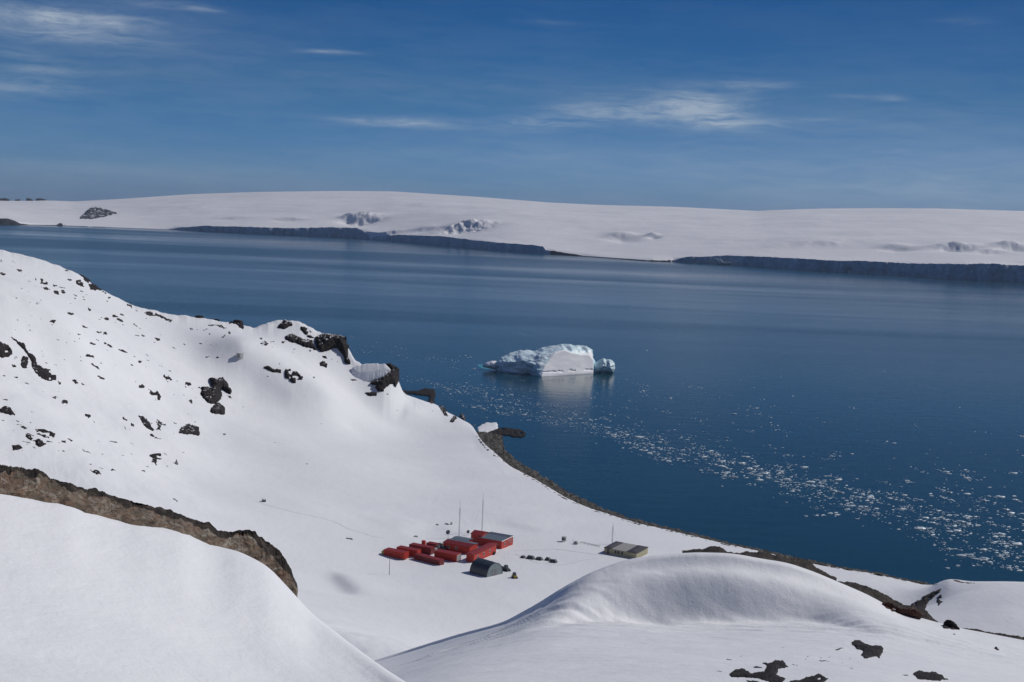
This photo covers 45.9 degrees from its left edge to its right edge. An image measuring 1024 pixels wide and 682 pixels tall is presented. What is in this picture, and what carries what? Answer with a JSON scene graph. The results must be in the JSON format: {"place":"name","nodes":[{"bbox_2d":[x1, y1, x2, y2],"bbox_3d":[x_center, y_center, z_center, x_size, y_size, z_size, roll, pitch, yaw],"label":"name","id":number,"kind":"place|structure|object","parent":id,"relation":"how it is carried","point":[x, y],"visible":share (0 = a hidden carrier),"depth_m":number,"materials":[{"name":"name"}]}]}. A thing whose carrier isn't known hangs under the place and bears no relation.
{"place":"outdoors","nodes":[
{"label":"outdoors","id":0,"kind":"place"},
{"bbox_2d":[0,218,94,226],"bbox_3d":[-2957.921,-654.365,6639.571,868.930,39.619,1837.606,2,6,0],"label":"shore rock","id":1,"kind":"object","parent":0,"point":[5,221],"visible":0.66,"depth_m":7075.43,"materials":[{"name":"grey stone"}]},
{"bbox_2d":[0,494,404,681],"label":"snow slope","id":2,"kind":"structure","parent":0,"point":[86,597],"depth_m":32.37,"materials":[{"name":"white snow"}]},
{"bbox_2d":[0,464,297,596],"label":"rock ridge","id":3,"kind":"object","parent":2,"relation":"on","point":[34,484],"visible":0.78,"depth_m":40.15,"materials":[{"name":"brown stone"}]},
{"bbox_2d":[503,565,510,571],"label":"tracked vehicle","id":4,"kind":"object","parent":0,"point":[506,568],"visible":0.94,"depth_m":468.59,"materials":[{"name":"grey metal"}]},
{"bbox_2d":[0,225,1023,583],"bbox_3d":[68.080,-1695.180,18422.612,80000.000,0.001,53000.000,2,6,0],"label":"sea","id":5,"kind":"structure","parent":0,"point":[862,367],"depth_m":1290.03,"materials":[{"name":"liquid"}]},
{"bbox_2d":[402,388,435,401],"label":"rock spit","id":6,"kind":"structure","parent":5,"relation":"in","point":[431,393],"depth_m":993.78,"materials":[{"name":"grey stone"}]},
{"bbox_2d":[490,427,525,437],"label":"rock spit","id":7,"kind":"structure","parent":5,"relation":"in","point":[510,432],"depth_m":825.18,"materials":[{"name":"grey stone"}]},
{"bbox_2d":[477,344,614,376],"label":"iceberg","id":8,"kind":"object","parent":5,"relation":"on","point":[562,359],"visible":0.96,"depth_m":1159.91,"materials":[{"name":"white ice"}]},
{"bbox_2d":[363,347,1023,569],"bbox_3d":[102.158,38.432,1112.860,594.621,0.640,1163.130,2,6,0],"label":"brash ice","id":9,"kind":"structure","parent":5,"relation":"on","point":[782,472],"depth_m":715.74,"materials":[{"name":"white ice"}]},
{"bbox_2d":[714,258,730,264],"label":"iceberg","id":10,"kind":"object","parent":5,"relation":"on","point":[720,261],"visible":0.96,"depth_m":4870.01,"materials":[{"name":"ice"}]},
{"bbox_2d":[0,250,1023,659],"bbox_3d":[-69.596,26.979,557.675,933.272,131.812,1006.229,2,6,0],"label":"snow ground","id":11,"kind":"structure","parent":0,"point":[392,466],"depth_m":560.40,"materials":[{"name":"white snow"}]},
{"bbox_2d":[0,341,11,357],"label":"rock outcrop","id":12,"kind":"object","parent":11,"relation":"on","point":[4,347],"visible":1,"depth_m":533.95,"materials":[{"name":"grey stone"}]},
{"bbox_2d":[0,406,14,414],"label":"boulder","id":13,"kind":"object","parent":11,"relation":"on","point":[6,410],"visible":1,"depth_m":468.27,"materials":[{"name":"grey stone"}]},
{"bbox_2d":[12,444,21,449],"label":"boulder","id":14,"kind":"object","parent":11,"relation":"on","point":[17,447],"visible":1,"depth_m":446.34,"materials":[{"name":"grey stone"}]},
{"bbox_2d":[21,356,27,367],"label":"rock outcrop","id":15,"kind":"object","parent":11,"relation":"on","point":[24,361],"visible":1,"depth_m":537.56,"materials":[{"name":"grey stone"}]},
{"bbox_2d":[11,337,55,380],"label":"rock outcrop","id":16,"kind":"object","parent":11,"relation":"on","point":[42,372],"visible":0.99,"depth_m":544.32,"materials":[{"name":"grey stone"}]},
{"bbox_2d":[34,439,44,446],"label":"rock outcrop","id":17,"kind":"object","parent":11,"relation":"on","point":[39,443],"visible":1,"depth_m":456.42,"materials":[{"name":"grey stone"}]},
{"bbox_2d":[35,429,54,437],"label":"rock outcrop","id":18,"kind":"object","parent":11,"relation":"on","point":[52,434],"visible":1,"depth_m":468.23,"materials":[{"name":"grey stone"}]},
{"bbox_2d":[35,279,56,286],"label":"rock outcrop","id":19,"kind":"object","parent":11,"relation":"on","point":[46,283],"visible":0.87,"depth_m":703.25,"materials":[{"name":"black stone"}]},
{"bbox_2d":[76,280,83,286],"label":"boulder","id":20,"kind":"object","parent":11,"relation":"on","point":[78,283],"visible":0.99,"depth_m":745.51,"materials":[{"name":"black stone"}]},
{"bbox_2d":[80,274,106,293],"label":"boulder","id":21,"kind":"object","parent":11,"relation":"on","point":[92,286],"visible":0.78,"depth_m":768.46,"materials":[{"name":"black stone"}]},
{"bbox_2d":[138,415,153,430],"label":"rock outcrop","id":22,"kind":"object","parent":11,"relation":"on","point":[146,423],"visible":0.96,"depth_m":563.65,"materials":[{"name":"grey stone"}]},
{"bbox_2d":[139,384,160,399],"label":"rock outcrop","id":23,"kind":"object","parent":11,"relation":"on","point":[152,393],"visible":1,"depth_m":629.88,"materials":[{"name":"grey stone"}]},
{"bbox_2d":[150,453,160,465],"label":"boulder","id":24,"kind":"object","parent":11,"relation":"on","point":[154,456],"visible":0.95,"depth_m":527.47,"materials":[{"name":"grey stone"}]},
{"bbox_2d":[144,311,171,321],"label":"rock outcrop","id":25,"kind":"object","parent":11,"relation":"on","point":[149,313],"visible":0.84,"depth_m":791.12,"materials":[{"name":"grey stone"}]},
{"bbox_2d":[179,425,199,435],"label":"boulder","id":26,"kind":"object","parent":11,"relation":"on","point":[190,429],"visible":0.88,"depth_m":606.68,"materials":[{"name":"grey stone"}]},
{"bbox_2d":[200,377,231,403],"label":"boulder","id":27,"kind":"object","parent":11,"relation":"on","point":[212,394],"visible":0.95,"depth_m":701.32,"materials":[{"name":"grey stone"}]},
{"bbox_2d":[210,402,224,414],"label":"boulder","id":28,"kind":"object","parent":11,"relation":"on","point":[217,408],"visible":0.96,"depth_m":669.46,"materials":[{"name":"grey stone"}]},
{"bbox_2d":[229,319,243,328],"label":"boulder","id":29,"kind":"object","parent":11,"relation":"on","point":[240,323],"visible":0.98,"depth_m":828.88,"materials":[{"name":"grey stone"}]},
{"bbox_2d":[236,352,242,357],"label":"field hut","id":30,"kind":"object","parent":11,"relation":"on","point":[239,354],"visible":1,"depth_m":741.40,"materials":[{"name":"white paint"}]},
{"bbox_2d":[264,366,280,372],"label":"rock outcrop","id":31,"kind":"object","parent":11,"relation":"on","point":[269,368],"visible":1,"depth_m":746.59,"materials":[{"name":"grey stone"}]},
{"bbox_2d":[278,319,292,328],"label":"rock outcrop","id":32,"kind":"object","parent":11,"relation":"on","point":[285,324],"visible":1,"depth_m":844.54,"materials":[{"name":"grey stone"}]},
{"bbox_2d":[285,369,302,382],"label":"rock outcrop","id":33,"kind":"object","parent":11,"relation":"on","point":[288,375],"visible":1,"depth_m":749.38,"materials":[{"name":"grey stone"}]},
{"bbox_2d":[285,333,317,349],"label":"boulder","id":34,"kind":"object","parent":11,"relation":"on","point":[294,338],"visible":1,"depth_m":830.15,"materials":[{"name":"grey stone"}]},
{"bbox_2d":[300,326,313,337],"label":"rock outcrop","id":35,"kind":"object","parent":11,"relation":"on","point":[304,329],"visible":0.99,"depth_m":846.08,"materials":[{"name":"grey stone"}]},
{"bbox_2d":[255,501,382,537],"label":"ski track","id":36,"kind":"structure","parent":11,"relation":"on","point":[322,518],"depth_m":513.24,"materials":[{"name":"white snow"}]},
{"bbox_2d":[320,361,327,367],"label":"rock outcrop","id":37,"kind":"object","parent":11,"relation":"on","point":[323,363],"visible":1,"depth_m":818.35,"materials":[{"name":"grey stone"}]},
{"bbox_2d":[315,333,350,363],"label":"boulder","id":38,"kind":"object","parent":11,"relation":"on","point":[325,342],"visible":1,"depth_m":840.19,"materials":[{"name":"grey stone"}]},
{"bbox_2d":[351,363,390,380],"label":"snow hump","id":39,"kind":"object","parent":11,"relation":"on","point":[369,372],"visible":1,"depth_m":829.13,"materials":[{"name":"white snow"}]},
{"bbox_2d":[365,392,376,395],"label":"rock outcrop","id":40,"kind":"object","parent":11,"relation":"on","point":[371,393],"visible":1,"depth_m":816.42,"materials":[{"name":"grey stone"}]},
{"bbox_2d":[370,363,398,391],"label":"boulder","id":41,"kind":"object","parent":11,"relation":"on","point":[385,381],"visible":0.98,"depth_m":831.38,"materials":[{"name":"grey stone"}]},
{"bbox_2d":[384,547,408,559],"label":"shipping container","id":42,"kind":"object","parent":11,"relation":"on","point":[396,553],"visible":1,"depth_m":479.74,"materials":[{"name":"red metal"}]},
{"bbox_2d":[396,545,420,556],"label":"shipping container","id":43,"kind":"object","parent":11,"relation":"on","point":[412,551],"visible":0.66,"depth_m":484.33,"materials":[{"name":"red metal"}]},
{"bbox_2d":[409,543,434,554],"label":"shipping container","id":44,"kind":"object","parent":11,"relation":"on","point":[428,549],"visible":0.77,"depth_m":489.80,"materials":[{"name":"red metal"}]},
{"bbox_2d":[414,553,443,565],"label":"shipping container","id":45,"kind":"object","parent":11,"relation":"on","point":[429,559],"visible":1,"depth_m":476.21,"materials":[{"name":"red metal"}]},
{"bbox_2d":[426,541,438,549],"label":"shipping container","id":46,"kind":"object","parent":11,"relation":"on","point":[430,543],"visible":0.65,"depth_m":497.03,"materials":[{"name":"red metal"}]},
{"bbox_2d":[438,406,447,415],"bbox_3d":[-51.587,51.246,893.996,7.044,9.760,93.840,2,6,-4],"label":"boulder","id":47,"kind":"object","parent":11,"relation":"on","point":[443,409],"visible":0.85,"depth_m":868.04,"materials":[{"name":"grey stone"}]},
{"bbox_2d":[434,549,460,561],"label":"shipping container","id":48,"kind":"object","parent":11,"relation":"on","point":[447,555],"visible":0.89,"depth_m":481.63,"materials":[{"name":"red metal"}]},
{"bbox_2d":[442,538,477,553],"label":"station block","id":49,"kind":"structure","parent":11,"relation":"on","point":[459,546],"depth_m":495.58,"materials":[{"name":"red paint"}]},
{"bbox_2d":[451,536,472,541],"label":"station shed","id":50,"kind":"structure","parent":11,"relation":"on","point":[461,538],"depth_m":502.21,"materials":[{"name":"grey metal"}]},
{"bbox_2d":[470,530,488,544],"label":"station annex","id":51,"kind":"object","parent":11,"relation":"on","point":[476,535],"visible":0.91,"depth_m":511.17,"materials":[{"name":"red paint"}]},
{"bbox_2d":[466,542,496,561],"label":"station wing","id":52,"kind":"structure","parent":11,"relation":"on","point":[486,550],"depth_m":486.52,"materials":[{"name":"red metal"}]},
{"bbox_2d":[470,558,502,576],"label":"arched tent","id":53,"kind":"object","parent":11,"relation":"on","point":[483,567],"visible":1,"depth_m":460.70,"materials":[{"name":"metal"}]},
{"bbox_2d":[492,569,496,575],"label":"door","id":54,"kind":"structure","parent":53,"relation":"in","point":[494,572],"depth_m":460.26,"materials":[{"name":"grey metal"}]},
{"bbox_2d":[477,422,497,431],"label":"snow hump","id":55,"kind":"object","parent":11,"relation":"on","point":[488,427],"visible":0.84,"depth_m":842.03,"materials":[{"name":"white snow"}]},
{"bbox_2d":[479,532,513,548],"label":"station hall","id":56,"kind":"structure","parent":11,"relation":"on","point":[501,540],"depth_m":508.80,"materials":[{"name":"metal"}]},
{"bbox_2d":[526,555,534,559],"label":"cargo pile","id":57,"kind":"object","parent":11,"relation":"on","point":[531,557],"visible":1,"depth_m":490.73,"materials":[{"name":"black plastic"}]},
{"bbox_2d":[516,549,600,554],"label":"vehicle track","id":58,"kind":"structure","parent":11,"relation":"on","point":[556,549],"depth_m":507.28,"materials":[{"name":"white snow"}]},
{"bbox_2d":[515,554,604,564],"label":"vehicle track","id":59,"kind":"structure","parent":11,"relation":"on","point":[560,564],"depth_m":488.63,"materials":[{"name":"white snow"}]},
{"bbox_2d":[604,541,647,557],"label":"cream building","id":60,"kind":"structure","parent":11,"relation":"on","point":[623,549],"depth_m":505.62,"materials":[{"name":"paint"}]},
{"bbox_2d":[882,602,922,618],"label":"boulder","id":61,"kind":"object","parent":11,"relation":"on","point":[913,613],"visible":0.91,"depth_m":116.91,"materials":[{"name":"brown stone"}]},
{"bbox_2d":[908,589,940,611],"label":"rock outcrop","id":62,"kind":"object","parent":11,"relation":"on","point":[921,604],"visible":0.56,"depth_m":462.03,"materials":[{"name":"grey stone"}]},
{"bbox_2d":[937,594,942,605],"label":"rock outcrop","id":63,"kind":"object","parent":11,"relation":"on","point":[938,600],"visible":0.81,"depth_m":454.80,"materials":[{"name":"grey stone"}]},
{"bbox_2d":[943,620,959,629],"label":"boulder","id":64,"kind":"object","parent":11,"relation":"on","point":[949,624],"visible":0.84,"depth_m":116.78,"materials":[{"name":"black stone"}]},
{"bbox_2d":[0,191,1023,272],"bbox_3d":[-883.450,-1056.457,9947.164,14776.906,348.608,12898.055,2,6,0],"label":"ice cap","id":65,"kind":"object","parent":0,"point":[926,236],"visible":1,"depth_m":6648.54,"materials":[{"name":"white snow"}]},
{"bbox_2d":[80,207,116,218],"bbox_3d":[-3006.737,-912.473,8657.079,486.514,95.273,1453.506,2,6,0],"label":"nunatak","id":66,"kind":"structure","parent":65,"relation":"on","point":[91,213],"depth_m":8415.73,"materials":[{"name":"grey stone"}]},
{"bbox_2d":[175,226,368,239],"bbox_3d":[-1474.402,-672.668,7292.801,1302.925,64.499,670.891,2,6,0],"label":"ice cliff","id":67,"kind":"structure","parent":65,"relation":"attached to","point":[340,232],"depth_m":7246.47,"materials":[{"name":"ice"}]},
{"bbox_2d":[372,235,549,253],"bbox_3d":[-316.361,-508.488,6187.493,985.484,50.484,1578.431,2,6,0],"label":"ice cliff","id":68,"kind":"structure","parent":65,"relation":"attached to","point":[445,241],"depth_m":6054.93,"materials":[{"name":"blue ice"}]},
{"bbox_2d":[675,255,1023,282],"bbox_3d":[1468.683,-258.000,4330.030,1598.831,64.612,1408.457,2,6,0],"label":"ice cliff","id":69,"kind":"structure","parent":65,"relation":"attached to","point":[994,272],"depth_m":4438.24,"materials":[{"name":"ice"}]},
{"bbox_2d":[0,0,1023,210],"label":"sky","id":70,"kind":"structure","parent":0,"point":[750,105],"materials":[{"name":"blue"}]},
{"bbox_2d":[550,251,672,261],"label":"shore rock","id":71,"kind":"object","parent":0,"point":[556,253],"visible":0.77,"depth_m":5226.84,"materials":[{"name":"black stone"}]},
{"bbox_2d":[374,552,1023,681],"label":"snow mound","id":72,"kind":"object","parent":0,"point":[692,617],"visible":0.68,"depth_m":101.40,"materials":[{"name":"white snow"}]},
{"bbox_2d":[729,660,787,681],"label":"boulder","id":73,"kind":"object","parent":72,"relation":"on","point":[769,673],"visible":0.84,"depth_m":53.56,"materials":[{"name":"grey stone"}]},
{"bbox_2d":[682,546,836,580],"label":"rock ridge","id":74,"kind":"object","parent":72,"relation":"on","point":[807,564],"visible":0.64,"depth_m":120.43,"materials":[{"name":"grey stone"}]},
{"bbox_2d":[790,673,827,681],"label":"boulder","id":75,"kind":"object","parent":72,"relation":"on","point":[814,678],"visible":0.96,"depth_m":50.93,"materials":[{"name":"grey stone"}]},
{"bbox_2d":[851,640,882,658],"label":"boulder","id":76,"kind":"object","parent":72,"relation":"on","point":[869,651],"visible":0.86,"depth_m":83.52,"materials":[{"name":"grey stone"}]},
{"bbox_2d":[837,581,938,622],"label":"rock ridge","id":77,"kind":"object","parent":72,"relation":"on","point":[877,595],"visible":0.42,"depth_m":119.87,"materials":[{"name":"grey stone"}]},
{"bbox_2d":[913,670,947,680],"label":"boulder","id":78,"kind":"object","parent":72,"relation":"on","point":[931,676],"visible":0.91,"depth_m":58.82,"materials":[{"name":"grey stone"}]},
{"bbox_2d":[963,628,1023,639],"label":"rock ridge","id":79,"kind":"object","parent":72,"relation":"on","point":[1013,636],"visible":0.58,"depth_m":119.05,"materials":[{"name":"grey stone"}]},
{"bbox_2d":[477,431,930,584],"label":"gravel beach","id":80,"kind":"structure","parent":0,"point":[493,442],"depth_m":636.93,"materials":[{"name":"grey gravel"}]}
]}

